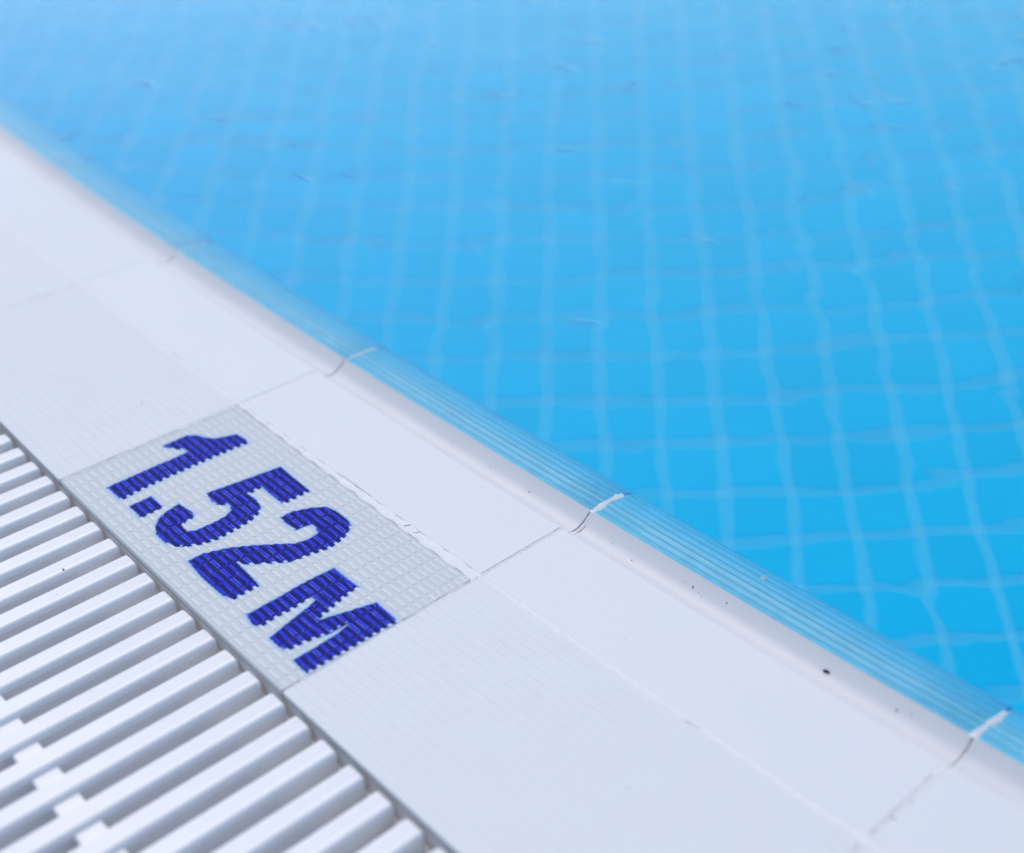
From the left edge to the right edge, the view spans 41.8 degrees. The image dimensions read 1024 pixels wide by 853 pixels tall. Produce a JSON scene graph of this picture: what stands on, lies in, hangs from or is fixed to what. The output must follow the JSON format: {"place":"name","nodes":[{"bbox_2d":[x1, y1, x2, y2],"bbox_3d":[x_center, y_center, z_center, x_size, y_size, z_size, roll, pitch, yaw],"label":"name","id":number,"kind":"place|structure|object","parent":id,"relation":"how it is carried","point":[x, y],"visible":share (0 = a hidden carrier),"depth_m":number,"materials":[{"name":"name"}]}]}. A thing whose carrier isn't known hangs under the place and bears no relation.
{"place":"outdoors","nodes":[
{"label":"outdoors","id":0,"kind":"place"},
{"bbox_2d":[0,217,887,852],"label":"deck","id":1,"kind":"structure","parent":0,"point":[478,713],"depth_m":0.65,"materials":[{"name":"tile"}]},
{"bbox_2d":[0,426,451,852],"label":"drain channel","id":2,"kind":"object","parent":1,"relation":"in","point":[432,843],"visible":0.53,"depth_m":0.66,"materials":[{"name":"paint"}]},
{"bbox_2d":[0,432,444,852],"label":"drain grate","id":3,"kind":"object","parent":2,"relation":"on","point":[139,713],"visible":1,"depth_m":0.65,"materials":[{"name":"white plastic"}]},
{"bbox_2d":[60,405,469,697],"bbox_3d":[-0.148,0.062,0.777,0.126,0.010,0.252,-27,40,-32],"label":"depth marker tile","id":4,"kind":"object","parent":1,"relation":"on","point":[277,564],"visible":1,"depth_m":0.76,"materials":[{"name":"tile"}]},
{"bbox_2d":[0,0,1023,764],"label":"water","id":5,"kind":"structure","parent":0,"point":[726,296],"depth_m":1.08,"materials":[{"name":"blue liquid"}]},
{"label":"pool floor","id":6,"kind":"structure","parent":0,"visible":0},
{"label":"pool wall","id":7,"kind":"structure","parent":6,"relation":"on","visible":0},
{"bbox_2d":[0,126,1023,852],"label":"coping","id":8,"kind":"object","parent":7,"relation":"on","point":[846,742],"visible":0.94,"depth_m":0.73,"materials":[{"name":"white tile"}]},
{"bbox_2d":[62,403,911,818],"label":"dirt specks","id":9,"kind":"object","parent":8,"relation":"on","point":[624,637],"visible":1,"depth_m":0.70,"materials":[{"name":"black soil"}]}
]}

